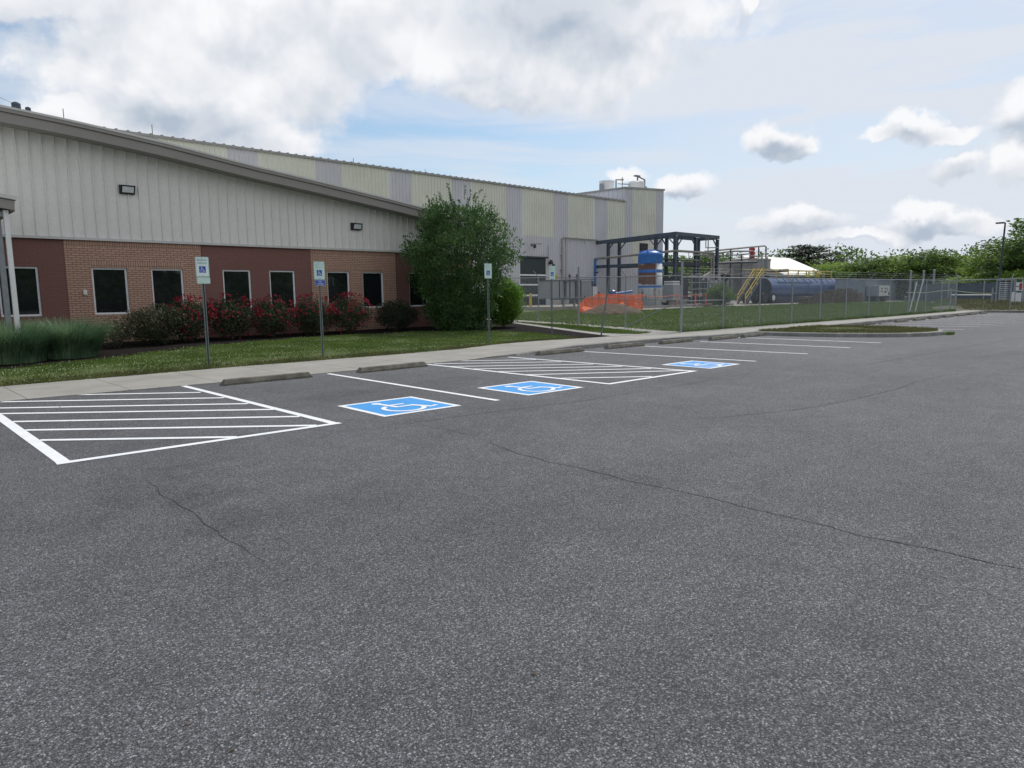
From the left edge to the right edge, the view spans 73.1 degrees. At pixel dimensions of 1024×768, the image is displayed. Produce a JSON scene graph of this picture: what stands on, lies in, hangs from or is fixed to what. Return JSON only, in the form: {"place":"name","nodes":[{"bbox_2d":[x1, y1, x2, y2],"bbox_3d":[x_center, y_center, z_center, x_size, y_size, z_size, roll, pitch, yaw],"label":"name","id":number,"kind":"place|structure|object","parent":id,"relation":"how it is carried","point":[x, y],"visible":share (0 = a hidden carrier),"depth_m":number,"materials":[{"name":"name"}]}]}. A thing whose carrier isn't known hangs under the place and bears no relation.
{"place":"outdoors","nodes":[
{"label":"outdoors","id":0,"kind":"place"},
{"bbox_2d":[0,317,69,364],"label":"ornamental grass","id":1,"kind":"object","parent":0,"point":[18,347],"depth_m":15.66,"materials":[{"name":"green plant"}]},
{"bbox_2d":[2,314,124,358],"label":"ornamental grass","id":2,"kind":"object","parent":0,"point":[82,341],"depth_m":16.75,"materials":[{"name":"green plant"}]},
{"bbox_2d":[0,330,608,386],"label":"lawn","id":3,"kind":"structure","parent":0,"point":[331,353],"depth_m":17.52,"materials":[{"name":"green plant"}]},
{"bbox_2d":[195,257,209,364],"bbox_3d":[-7.157,-1.645,16.135,0.313,2.607,0.043,-8,10,-44],"label":"parking sign","id":4,"kind":"object","parent":3,"relation":"on","point":[202,270],"visible":1,"depth_m":16.06,"materials":[{"name":"white metal"}]},
{"bbox_2d":[0,321,604,368],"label":"mulch bed","id":5,"kind":"object","parent":3,"relation":"on","point":[128,349],"visible":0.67,"depth_m":23.00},
{"bbox_2d":[0,193,20,334],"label":"entrance canopy","id":6,"kind":"object","parent":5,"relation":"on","point":[7,205],"visible":0.74,"depth_m":15.92,"materials":[{"name":"metal"}]},
{"bbox_2d":[98,317,137,347],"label":"shrub","id":7,"kind":"object","parent":5,"relation":"on","point":[121,332],"visible":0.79,"depth_m":19.41,"materials":[{"name":"green plant"}]},
{"bbox_2d":[118,302,191,344],"bbox_3d":[-10.651,-1.774,20.592,2.044,1.350,1.610,-8,10,-44],"label":"shrub","id":8,"kind":"object","parent":5,"relation":"on","point":[154,331],"visible":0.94,"depth_m":20.37,"materials":[{"name":"green plant"}]},
{"bbox_2d":[159,294,219,341],"bbox_3d":[-10.043,-2.027,21.563,1.852,1.578,1.469,-8,10,-44],"label":"rose bush","id":9,"kind":"object","parent":5,"relation":"on","point":[193,315],"visible":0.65,"depth_m":21.42,"materials":[{"name":"green plant"}]},
{"bbox_2d":[204,292,262,339],"bbox_3d":[-9.148,-2.195,22.587,1.924,1.601,1.460,-8,10,-44],"label":"rose bush","id":10,"kind":"object","parent":5,"relation":"on","point":[236,313],"visible":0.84,"depth_m":22.39,"materials":[{"name":"green plant"}]},
{"bbox_2d":[246,294,299,336],"bbox_3d":[-8.179,-2.311,23.591,1.851,1.531,1.522,-8,10,-44],"label":"rose bush","id":11,"kind":"object","parent":5,"relation":"on","point":[281,321],"visible":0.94,"depth_m":23.41,"materials":[{"name":"green plant"}]},
{"bbox_2d":[289,292,338,334],"bbox_3d":[-7.080,-2.450,24.578,1.935,1.641,1.456,-8,10,-44],"label":"rose bush","id":12,"kind":"object","parent":5,"relation":"on","point":[309,319],"visible":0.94,"depth_m":24.41,"materials":[{"name":"green plant"}]},
{"bbox_2d":[321,291,373,333],"bbox_3d":[-6.003,-2.594,25.506,1.999,1.673,1.513,-8,10,-44],"label":"rose bush","id":13,"kind":"object","parent":5,"relation":"on","point":[352,308],"visible":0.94,"depth_m":25.29,"materials":[{"name":"green plant"}]},
{"bbox_2d":[370,298,420,330],"bbox_3d":[-4.535,-2.690,26.965,1.633,1.334,1.950,2,8,19],"label":"shrub","id":14,"kind":"object","parent":5,"relation":"on","point":[393,315],"visible":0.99,"depth_m":26.77,"materials":[{"name":"green plant"}]},
{"bbox_2d":[397,183,525,330],"bbox_3d":[-2.116,-4.835,27.187,4.860,5.859,4.801,-3,8,-17],"label":"tree","id":15,"kind":"object","parent":5,"relation":"on","point":[463,309],"visible":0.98,"depth_m":26.45,"materials":[{"name":"green plant"}]},
{"bbox_2d":[484,277,526,326],"bbox_3d":[-0.354,-3.451,29.203,1.891,2.208,2.015,2,8,20],"label":"lime bush","id":16,"kind":"object","parent":5,"relation":"on","point":[509,301],"visible":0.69,"depth_m":28.77,"materials":[{"name":"green plant"}]},
{"bbox_2d":[313,261,325,356],"bbox_3d":[-4.964,-1.871,17.968,0.313,2.586,0.043,-8,10,-44],"label":"parking sign","id":17,"kind":"object","parent":3,"relation":"on","point":[319,272],"visible":0.98,"depth_m":17.89,"materials":[{"name":"white metal"}]},
{"bbox_2d":[484,263,491,342],"bbox_3d":[-0.738,-2.459,21.603,0.305,2.580,0.043,-8,10,-44],"label":"parking sign","id":18,"kind":"object","parent":3,"relation":"on","point":[487,270],"visible":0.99,"depth_m":21.52,"materials":[{"name":"grey metal"}]},
{"bbox_2d":[549,266,554,335],"bbox_3d":[1.403,-2.842,24.251,0.305,2.575,0.043,-8,10,-44],"label":"parking sign","id":19,"kind":"object","parent":3,"relation":"on","point":[551,272],"visible":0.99,"depth_m":24.19,"materials":[{"name":"grey metal"}]},
{"bbox_2d":[0,310,977,401],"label":"sidewalk","id":20,"kind":"structure","parent":0,"point":[101,385],"depth_m":16.20,"materials":[{"name":"concrete"}]},
{"bbox_2d":[0,313,1023,767],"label":"parking lot","id":21,"kind":"structure","parent":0,"point":[422,607],"depth_m":4.21,"materials":[{"name":"grey asphalt"}]},
{"bbox_2d":[0,385,339,464],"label":"hatched aisle marking","id":22,"kind":"object","parent":21,"relation":"on","point":[47,450],"visible":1,"depth_m":8.93,"materials":[{"name":"white paint"}]},
{"bbox_2d":[220,372,312,385],"bbox_3d":[-4.827,-0.115,13.675,1.830,0.115,0.184,-8,10,-42],"label":"wheel stop","id":23,"kind":"object","parent":21,"relation":"on","point":[255,379],"visible":1,"depth_m":13.56,"materials":[{"name":"concrete"}]},
{"bbox_2d":[356,362,426,372],"bbox_3d":[-2.677,-0.385,15.546,1.830,0.115,0.191,-8,10,-44],"label":"wheel stop","id":24,"kind":"object","parent":21,"relation":"on","point":[389,367],"visible":1,"depth_m":15.41,"materials":[{"name":"concrete"}]},
{"bbox_2d":[339,396,460,416],"bbox_3d":[-1.702,0.324,10.410,1.386,0.005,1.386,-8,10,-44],"label":"accessible parking symbol","id":25,"kind":"object","parent":21,"relation":"on","point":[395,406],"visible":1,"depth_m":10.37,"materials":[{"name":"blue paint"}]},
{"bbox_2d":[329,373,496,400],"bbox_3d":[-2.086,0.016,12.832,0.101,0.001,5.522,-7,10,-42],"label":"stall line","id":26,"kind":"object","parent":21,"relation":"on","point":[417,387],"visible":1,"depth_m":12.37,"materials":[{"name":"white paint"}]},
{"bbox_2d":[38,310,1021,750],"bbox_3d":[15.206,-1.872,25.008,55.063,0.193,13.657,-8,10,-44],"label":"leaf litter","id":27,"kind":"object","parent":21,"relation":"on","point":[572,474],"visible":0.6,"depth_m":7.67,"materials":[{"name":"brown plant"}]},
{"bbox_2d":[480,381,582,394],"bbox_3d":[0.320,0.061,12.241,1.386,0.005,1.386,-8,10,-44],"label":"accessible parking symbol","id":28,"kind":"object","parent":21,"relation":"on","point":[529,388],"visible":1,"depth_m":12.19,"materials":[{"name":"blue paint"}]},
{"bbox_2d":[535,347,584,355],"bbox_3d":[1.355,-0.914,19.237,1.830,0.115,0.199,-7,10,-42],"label":"wheel stop","id":29,"kind":"object","parent":21,"relation":"on","point":[559,351],"visible":1,"depth_m":19.11,"materials":[{"name":"concrete"}]},
{"bbox_2d":[427,357,693,383],"bbox_3d":[0.879,-0.371,15.529,2.904,0.001,5.686,-8,10,-44],"label":"hatched aisle marking","id":30,"kind":"object","parent":21,"relation":"on","point":[568,373],"visible":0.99,"depth_m":14.93,"materials":[{"name":"white paint"}]},
{"bbox_2d":[604,342,644,348],"bbox_3d":[3.441,-1.177,21.060,1.830,0.115,0.184,-8,10,-42],"label":"wheel stop","id":31,"kind":"object","parent":21,"relation":"on","point":[624,345],"visible":1,"depth_m":20.92,"materials":[{"name":"concrete"}]},
{"bbox_2d":[658,338,692,343],"bbox_3d":[5.390,-1.413,22.696,1.830,0.115,0.191,-8,10,-44],"label":"wheel stop","id":32,"kind":"object","parent":21,"relation":"on","point":[676,341],"visible":1,"depth_m":22.57,"materials":[{"name":"concrete"}]},
{"bbox_2d":[662,361,736,368],"bbox_3d":[4.315,-0.452,15.813,1.292,0.005,1.292,-8,10,-44],"label":"accessible parking symbol","id":33,"kind":"object","parent":21,"relation":"on","point":[702,364],"visible":1,"depth_m":15.76,"materials":[{"name":"blue paint"}]},
{"bbox_2d":[707,335,737,340],"bbox_3d":[7.357,-1.620,24.101,0.199,0.115,1.830,7,10,44],"label":"wheel stop","id":34,"kind":"object","parent":21,"relation":"on","point":[721,337],"visible":1,"depth_m":23.89,"materials":[{"name":"concrete"}]},
{"bbox_2d":[490,441,1022,568],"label":"road crack","id":35,"kind":"object","parent":21,"relation":"on","point":[779,514],"visible":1,"depth_m":5.05,"materials":[{"name":"black asphalt"}]},
{"bbox_2d":[492,310,1023,356],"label":"kerb","id":36,"kind":"structure","parent":21,"relation":"on","point":[604,344],"depth_m":23.88,"materials":[{"name":"concrete"}]},
{"bbox_2d":[754,329,943,336],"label":"island kerb","id":37,"kind":"structure","parent":21,"relation":"on","point":[914,334],"depth_m":24.43,"materials":[{"name":"concrete"}]},
{"bbox_2d":[0,0,1023,292],"label":"sky","id":38,"kind":"structure","parent":0,"point":[879,126],"materials":[{"name":"white"}]},
{"bbox_2d":[487,319,675,335],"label":"footpath","id":39,"kind":"structure","parent":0,"point":[625,334],"depth_m":27.52,"materials":[{"name":"concrete"}]},
{"bbox_2d":[518,321,650,332],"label":"strip grass","id":40,"kind":"structure","parent":0,"point":[589,328],"depth_m":27.98,"materials":[{"name":"green plant"}]},
{"bbox_2d":[599,180,614,189],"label":"cooling tower","id":41,"kind":"structure","parent":0,"point":[606,184],"depth_m":75.60,"materials":[{"name":"white metal"}]},
{"bbox_2d":[482,304,939,331],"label":"fenced lawn","id":42,"kind":"structure","parent":0,"point":[683,319],"depth_m":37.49,"materials":[{"name":"green plant"}]},
{"bbox_2d":[515,267,680,329],"bbox_3d":[2.896,-3.907,31.162,0.338,2.710,12.214,-6,9,-34],"label":"chain link fence","id":43,"kind":"object","parent":42,"relation":"on","point":[579,297],"visible":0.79,"depth_m":29.95,"materials":[{"name":"metal"}]},
{"bbox_2d":[580,292,642,311],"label":"orange safety net","id":44,"kind":"object","parent":42,"relation":"on","point":[595,303],"visible":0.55,"depth_m":46.99,"materials":[{"name":"plastic"}]},
{"bbox_2d":[582,303,641,314],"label":"dirt pile","id":45,"kind":"object","parent":42,"relation":"on","point":[597,310],"visible":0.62,"depth_m":42.26,"materials":[{"name":"brown soil"}]},
{"bbox_2d":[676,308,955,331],"bbox_3d":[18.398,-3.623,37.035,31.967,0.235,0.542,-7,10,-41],"label":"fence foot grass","id":46,"kind":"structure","parent":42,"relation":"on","point":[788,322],"depth_m":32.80,"materials":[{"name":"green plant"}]},
{"bbox_2d":[680,261,957,331],"bbox_3d":[18.495,-4.778,36.659,32.117,2.710,0.334,-7,10,-41],"label":"chain link fence","id":47,"kind":"object","parent":42,"relation":"on","point":[760,299],"visible":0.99,"depth_m":33.17,"materials":[{"name":"metal"}]},
{"bbox_2d":[769,300,961,308],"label":"fenced grass","id":48,"kind":"structure","parent":42,"relation":"on","point":[856,304],"depth_m":61.74,"materials":[{"name":"green plant"}]},
{"bbox_2d":[956,274,1023,310],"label":"chain link fence","id":49,"kind":"object","parent":42,"relation":"on","point":[1012,278],"visible":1,"depth_m":45.84,"materials":[{"name":"metal"}]},
{"bbox_2d":[522,296,907,309],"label":"gravel yard","id":50,"kind":"structure","parent":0,"point":[735,303],"depth_m":64.12,"materials":[{"name":"grey gravel"}]},
{"bbox_2d":[539,279,593,305],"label":"panelled tank","id":51,"kind":"object","parent":50,"relation":"on","point":[584,291],"visible":0.67,"depth_m":55.13,"materials":[{"name":"grey metal"}]},
{"bbox_2d":[594,232,719,303],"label":"steel rack","id":52,"kind":"object","parent":50,"relation":"on","point":[695,264],"visible":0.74,"depth_m":66.86,"materials":[{"name":"grey metal"}]},
{"bbox_2d":[662,281,680,304],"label":"white tote","id":53,"kind":"object","parent":50,"relation":"on","point":[668,290],"visible":0.64,"depth_m":60.91,"materials":[{"name":"paint"}]},
{"bbox_2d":[631,303,733,307],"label":"containment curb","id":54,"kind":"structure","parent":50,"relation":"on","point":[692,305],"depth_m":55.94,"materials":[{"name":"concrete"}]},
{"bbox_2d":[662,273,726,303],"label":"process skid","id":55,"kind":"object","parent":50,"relation":"on","point":[687,289],"visible":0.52,"depth_m":65.82,"materials":[{"name":"blue paint"}]},
{"bbox_2d":[668,253,733,293],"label":"tree","id":56,"kind":"object","parent":50,"relation":"on","point":[705,261],"visible":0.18,"depth_m":122.39,"materials":[{"name":"green plant"}]},
{"bbox_2d":[702,283,737,305],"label":"wild bush","id":57,"kind":"object","parent":50,"relation":"on","point":[720,295],"visible":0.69,"depth_m":57.47,"materials":[{"name":"green plant"}]},
{"bbox_2d":[719,248,779,299],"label":"grey silo","id":58,"kind":"object","parent":50,"relation":"on","point":[763,263],"visible":0.52,"depth_m":81.52,"materials":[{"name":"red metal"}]},
{"bbox_2d":[737,268,762,303],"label":"yellow stair","id":59,"kind":"object","parent":50,"relation":"on","point":[751,292],"visible":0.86,"depth_m":64.62,"materials":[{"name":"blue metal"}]},
{"bbox_2d":[704,245,796,295],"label":"overhead pipe run","id":60,"kind":"object","parent":50,"relation":"on","point":[730,262],"visible":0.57,"depth_m":75.89,"materials":[{"name":"metal"}]},
{"bbox_2d":[701,255,818,295],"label":"white tent shed","id":61,"kind":"structure","parent":50,"relation":"on","point":[783,263],"depth_m":95.53,"materials":[{"name":"fabric"}]},
{"bbox_2d":[739,276,834,302],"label":"tank trailer","id":62,"kind":"object","parent":50,"relation":"on","point":[765,293],"visible":0.62,"depth_m":69.40,"materials":[{"name":"blue paint"}]},
{"bbox_2d":[748,269,831,277],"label":"yellow guardrail","id":63,"kind":"object","parent":62,"relation":"on","point":[778,270],"visible":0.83,"depth_m":71.88,"materials":[{"name":"metal"}]},
{"bbox_2d":[774,244,857,277],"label":"tree","id":64,"kind":"object","parent":50,"relation":"on","point":[802,251],"visible":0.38,"depth_m":126.30,"materials":[{"name":"green plant"}]},
{"bbox_2d":[807,260,879,279],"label":"tree","id":65,"kind":"object","parent":50,"relation":"on","point":[836,268],"visible":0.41,"depth_m":86.60,"materials":[{"name":"green plant"}]},
{"bbox_2d":[835,280,896,301],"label":"shipping container","id":66,"kind":"object","parent":50,"relation":"on","point":[861,285],"visible":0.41,"depth_m":75.86,"materials":[{"name":"grey metal"}]},
{"bbox_2d":[834,256,912,283],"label":"tree","id":67,"kind":"object","parent":50,"relation":"on","point":[864,264],"visible":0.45,"depth_m":83.99,"materials":[{"name":"green plant"}]},
{"bbox_2d":[866,285,889,300],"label":"generator trailer","id":68,"kind":"object","parent":50,"relation":"on","point":[878,292],"visible":0.65,"depth_m":75.47,"materials":[{"name":"white paint"}]},
{"bbox_2d":[858,259,931,293],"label":"tree","id":69,"kind":"object","parent":50,"relation":"on","point":[898,272],"visible":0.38,"depth_m":82.77,"materials":[{"name":"green plant"}]},
{"bbox_2d":[865,254,939,299],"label":"tree","id":70,"kind":"object","parent":50,"relation":"on","point":[894,257],"visible":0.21,"depth_m":83.83,"materials":[{"name":"green plant"}]},
{"bbox_2d":[889,262,948,297],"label":"tree","id":71,"kind":"object","parent":50,"relation":"on","point":[915,278],"visible":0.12,"depth_m":83.33,"materials":[{"name":"green plant"}]},
{"bbox_2d":[889,246,969,294],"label":"tree","id":72,"kind":"object","parent":50,"relation":"on","point":[935,255],"visible":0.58,"depth_m":81.41,"materials":[{"name":"green plant"}]},
{"bbox_2d":[907,257,974,283],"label":"tree","id":73,"kind":"object","parent":50,"relation":"on","point":[946,266],"visible":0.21,"depth_m":81.05,"materials":[{"name":"green plant"}]},
{"bbox_2d":[486,293,956,347],"bbox_3d":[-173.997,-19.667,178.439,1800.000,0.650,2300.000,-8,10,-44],"label":"ground","id":74,"kind":"structure","parent":0,"point":[942,307],"depth_m":63.02,"materials":[{"name":"green plant"}]},
{"bbox_2d":[0,105,491,342],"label":"office building","id":75,"kind":"structure","parent":74,"relation":"on","point":[79,223],"depth_m":22.20,"materials":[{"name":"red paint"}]},
{"bbox_2d":[0,266,41,316],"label":"window","id":76,"kind":"structure","parent":75,"relation":"in","point":[27,281],"depth_m":19.85,"materials":[{"name":"black glass"}]},
{"bbox_2d":[91,268,129,314],"bbox_3d":[-12.402,-2.868,21.346,0.980,1.416,0.070,-8,10,-44],"label":"window","id":77,"kind":"structure","parent":75,"relation":"in","point":[110,285],"depth_m":21.34,"materials":[{"name":"black glass"}]},
{"bbox_2d":[119,185,134,194],"bbox_3d":[-11.806,-5.976,21.225,0.420,0.280,0.220,-8,10,-44],"label":"wall lamp","id":78,"kind":"object","parent":75,"relation":"attached to","point":[127,189],"visible":1,"depth_m":21.17,"materials":[{"name":"black plastic"}]},
{"bbox_2d":[151,269,184,311],"bbox_3d":[-11.204,-3.032,22.497,0.980,1.416,0.070,-8,10,-44],"label":"window","id":79,"kind":"structure","parent":75,"relation":"in","point":[167,284],"depth_m":22.46,"materials":[{"name":"black glass"}]},
{"bbox_2d":[222,270,251,309],"bbox_3d":[-9.574,-3.256,24.062,0.980,1.416,0.070,-8,10,-44],"label":"window","id":80,"kind":"structure","parent":75,"relation":"in","point":[235,282],"depth_m":24.06,"materials":[{"name":"black glass"}]},
{"bbox_2d":[269,270,295,309],"bbox_3d":[-8.382,-3.419,25.206,0.980,1.416,0.070,-8,10,-44],"label":"window","id":81,"kind":"structure","parent":75,"relation":"in","point":[282,283],"depth_m":25.22,"materials":[{"name":"black glass"}]},
{"bbox_2d":[327,271,349,306],"bbox_3d":[-6.746,-3.643,26.777,0.980,1.416,0.070,-8,10,-44],"label":"window","id":82,"kind":"structure","parent":75,"relation":"in","point":[337,281],"depth_m":26.74,"materials":[{"name":"black glass"}]},
{"bbox_2d":[362,272,383,307],"bbox_3d":[-5.626,-3.797,27.852,0.980,1.416,0.070,-8,10,-44],"label":"window","id":83,"kind":"structure","parent":75,"relation":"in","point":[372,281],"depth_m":27.88,"materials":[{"name":"black glass"}]},
{"bbox_2d":[409,273,426,305],"bbox_3d":[-4.010,-4.018,29.403,0.980,1.416,0.070,-8,10,-44],"label":"window","id":84,"kind":"structure","parent":75,"relation":"in","point":[414,300],"depth_m":29.30,"materials":[{"name":"black glass"}]},
{"bbox_2d":[103,126,664,304],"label":"warehouse","id":85,"kind":"structure","parent":74,"relation":"on","point":[543,219],"depth_m":63.49,"materials":[{"name":"metal"}]},
{"bbox_2d":[519,256,547,304],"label":"roller door","id":86,"kind":"structure","parent":85,"relation":"in","point":[537,264],"depth_m":63.84,"materials":[{"name":"metal"}]},
{"bbox_2d":[560,237,597,303],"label":"wall pipe","id":87,"kind":"object","parent":85,"relation":"attached to","point":[561,255],"depth_m":66.11,"materials":[{"name":"grey metal"}]},
{"bbox_2d":[628,175,646,187],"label":"roof air unit","id":88,"kind":"object","parent":85,"relation":"on","point":[637,183],"visible":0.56,"depth_m":79.46,"materials":[{"name":"white paint"}]},
{"bbox_2d":[663,241,993,281],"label":"distant woods","id":89,"kind":"object","parent":74,"relation":"on","point":[840,256],"visible":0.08,"depth_m":216.64,"materials":[{"name":"green plant"}]},
{"bbox_2d":[757,324,937,332],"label":"island grass","id":90,"kind":"structure","parent":0,"point":[845,332],"depth_m":25.20,"materials":[{"name":"green plant"}]},
{"bbox_2d":[936,298,1023,310],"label":"grass bank","id":91,"kind":"structure","parent":0,"point":[958,308],"depth_m":49.14,"materials":[{"name":"green plant"}]},
{"bbox_2d":[918,263,982,284],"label":"tree","id":92,"kind":"object","parent":91,"relation":"on","point":[953,270],"visible":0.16,"depth_m":78.58,"materials":[{"name":"green plant"}]},
{"bbox_2d":[938,273,992,301],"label":"tree","id":93,"kind":"object","parent":91,"relation":"on","point":[960,278],"visible":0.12,"depth_m":70.78,"materials":[{"name":"green plant"}]},
{"bbox_2d":[913,280,1022,301],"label":"green screen wall","id":94,"kind":"structure","parent":91,"relation":"on","point":[980,288],"depth_m":58.75,"materials":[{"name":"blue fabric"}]},
{"bbox_2d":[955,244,1023,281],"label":"tree","id":95,"kind":"object","parent":91,"relation":"on","point":[969,272],"visible":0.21,"depth_m":73.99,"materials":[{"name":"green plant"}]},
{"bbox_2d":[959,270,1021,294],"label":"tree","id":96,"kind":"object","parent":91,"relation":"on","point":[988,274],"visible":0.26,"depth_m":69.66,"materials":[{"name":"green plant"}]},
{"bbox_2d":[963,218,1023,280],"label":"tree","id":97,"kind":"object","parent":91,"relation":"on","point":[1019,234],"visible":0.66,"depth_m":70.83,"materials":[{"name":"green plant"}]},
{"bbox_2d":[974,242,1023,273],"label":"tree","id":98,"kind":"object","parent":91,"relation":"on","point":[1021,253],"visible":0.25,"depth_m":71.26,"materials":[{"name":"green plant"}]},
{"bbox_2d":[996,222,1005,282],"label":"lamp post","id":99,"kind":"object","parent":91,"relation":"on","point":[1001,260],"visible":0.7,"depth_m":63.80,"materials":[{"name":"metal"}]},
{"bbox_2d":[984,269,1023,282],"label":"tree","id":100,"kind":"object","parent":91,"relation":"on","point":[1019,274],"visible":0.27,"depth_m":67.21,"materials":[{"name":"green plant"}]},
{"bbox_2d":[995,279,1015,301],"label":"turnstile","id":101,"kind":"object","parent":91,"relation":"on","point":[1005,282],"visible":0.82,"depth_m":51.32,"materials":[{"name":"metal"}]},
{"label":"concrete pad","id":102,"kind":"object","parent":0,"visible":0},
{"bbox_2d":[638,249,665,305],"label":"storage tank","id":103,"kind":"object","parent":102,"relation":"on","point":[650,261],"visible":0.91,"depth_m":58.05,"materials":[{"name":"metal"}]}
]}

